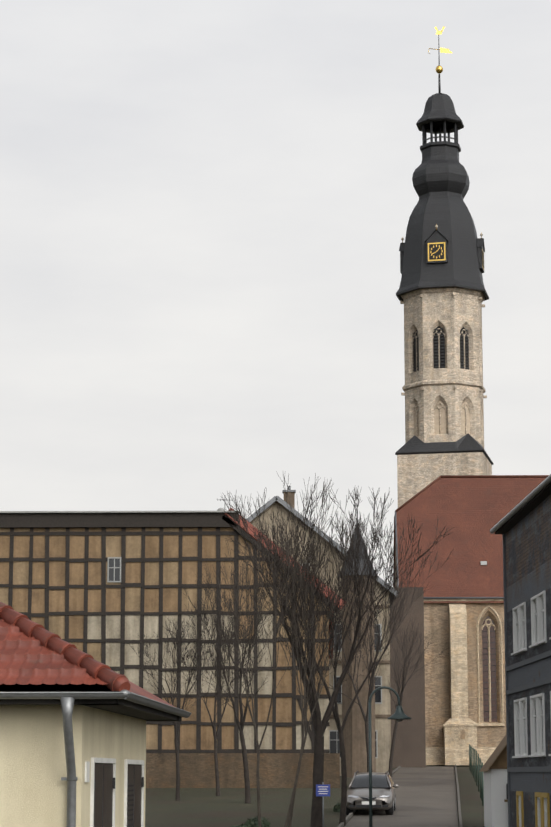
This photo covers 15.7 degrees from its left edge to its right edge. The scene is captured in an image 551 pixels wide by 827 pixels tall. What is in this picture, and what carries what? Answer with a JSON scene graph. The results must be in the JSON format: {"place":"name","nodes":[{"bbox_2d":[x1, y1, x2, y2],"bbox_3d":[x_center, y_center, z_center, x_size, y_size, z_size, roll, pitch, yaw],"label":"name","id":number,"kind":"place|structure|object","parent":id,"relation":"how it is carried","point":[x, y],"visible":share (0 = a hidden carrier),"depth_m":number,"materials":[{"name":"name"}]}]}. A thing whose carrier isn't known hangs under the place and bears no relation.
{"place":"outdoors","nodes":[
{"label":"outdoors","id":0,"kind":"place"},
{"bbox_2d":[0,602,191,826],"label":"transformer house","id":1,"kind":"structure","parent":0,"point":[73,719],"depth_m":26.25,"materials":[{"name":"beige paint"}]},
{"bbox_2d":[0,0,550,586],"label":"sky","id":2,"kind":"structure","parent":0,"point":[206,206],"materials":[{"name":"white"}]},
{"bbox_2d":[145,766,484,826],"bbox_3d":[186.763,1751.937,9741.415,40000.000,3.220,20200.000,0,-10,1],"label":"ground","id":3,"kind":"structure","parent":0,"point":[205,807],"depth_m":81.61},
{"bbox_2d":[0,498,343,787],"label":"half-timbered building","id":4,"kind":"structure","parent":3,"relation":"on","point":[106,587],"depth_m":99.39,"materials":[{"name":"brown"}]},
{"bbox_2d":[130,602,223,800],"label":"tree","id":5,"kind":"object","parent":3,"relation":"on","point":[177,795],"visible":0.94,"depth_m":87.01,"materials":[{"name":"brown plant"}]},
{"bbox_2d":[167,619,275,795],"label":"tree","id":6,"kind":"object","parent":3,"relation":"on","point":[215,733],"visible":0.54,"depth_m":91.21,"materials":[{"name":"brown plant"}]},
{"bbox_2d":[181,562,298,802],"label":"tree","id":7,"kind":"object","parent":3,"relation":"on","point":[245,763],"visible":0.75,"depth_m":83.83,"materials":[{"name":"brown plant"}]},
{"bbox_2d":[205,514,323,826],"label":"tree","id":8,"kind":"object","parent":3,"relation":"on","point":[259,615],"visible":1,"depth_m":60.95,"materials":[{"name":"brown plant"}]},
{"bbox_2d":[231,803,357,826],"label":"shrubs","id":9,"kind":"object","parent":3,"relation":"on","point":[252,822],"visible":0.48,"depth_m":67.90,"materials":[{"name":"green plant"}]},
{"bbox_2d":[254,477,356,826],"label":"tree","id":10,"kind":"object","parent":3,"relation":"on","point":[304,728],"visible":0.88,"depth_m":62.59,"materials":[{"name":"brown plant"}]},
{"bbox_2d":[316,782,329,826],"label":"info sign","id":11,"kind":"object","parent":3,"relation":"on","point":[322,790],"visible":1,"depth_m":62.30,"materials":[{"name":"blue metal"}]},
{"bbox_2d":[246,486,425,777],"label":"houses","id":12,"kind":"structure","parent":3,"relation":"on","point":[410,748],"depth_m":124.35,"materials":[{"name":"beige paint"}]},
{"bbox_2d":[221,471,450,826],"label":"tree","id":13,"kind":"object","parent":3,"relation":"on","point":[319,725],"visible":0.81,"depth_m":63.41,"materials":[{"name":"brown plant"}]},
{"bbox_2d":[235,517,453,825],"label":"tree","id":14,"kind":"object","parent":3,"relation":"on","point":[340,727],"visible":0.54,"depth_m":69.50,"materials":[{"name":"brown plant"}]},
{"bbox_2d":[314,562,423,771],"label":"tree","id":15,"kind":"object","parent":3,"relation":"on","point":[371,689],"visible":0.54,"depth_m":95.92,"materials":[{"name":"brown plant"}]},
{"bbox_2d":[368,686,411,826],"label":"street lamp","id":16,"kind":"object","parent":3,"relation":"on","point":[399,715],"visible":1,"depth_m":48.75,"materials":[{"name":"metal"}]},
{"bbox_2d":[382,614,448,776],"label":"tree","id":17,"kind":"object","parent":3,"relation":"on","point":[405,657],"visible":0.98,"depth_m":118.40,"materials":[{"name":"brown plant"}]},
{"bbox_2d":[393,475,548,765],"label":"church","id":18,"kind":"structure","parent":3,"relation":"on","point":[465,696],"depth_m":159.03,"materials":[{"name":"stone"}]},
{"bbox_2d":[469,744,483,805],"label":"fences","id":19,"kind":"object","parent":3,"relation":"on","point":[474,766],"visible":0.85,"depth_m":100.62,"materials":[{"name":"green metal"}]},
{"bbox_2d":[479,474,550,826],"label":"slate house","id":20,"kind":"structure","parent":3,"relation":"on","point":[515,769],"depth_m":57.04,"materials":[{"name":"grey stone"}]},
{"bbox_2d":[337,764,462,826],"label":"road","id":21,"kind":"structure","parent":0,"point":[427,796],"depth_m":84.07,"materials":[{"name":"grey asphalt"}]},
{"bbox_2d":[346,771,398,814],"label":"car","id":22,"kind":"object","parent":21,"relation":"on","point":[383,792],"visible":0.83,"depth_m":75.73,"materials":[{"name":"grey paint"}]},
{"bbox_2d":[395,26,493,507],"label":"church tower","id":23,"kind":"structure","parent":0,"point":[441,294],"depth_m":175.75,"materials":[{"name":"beige stone"}]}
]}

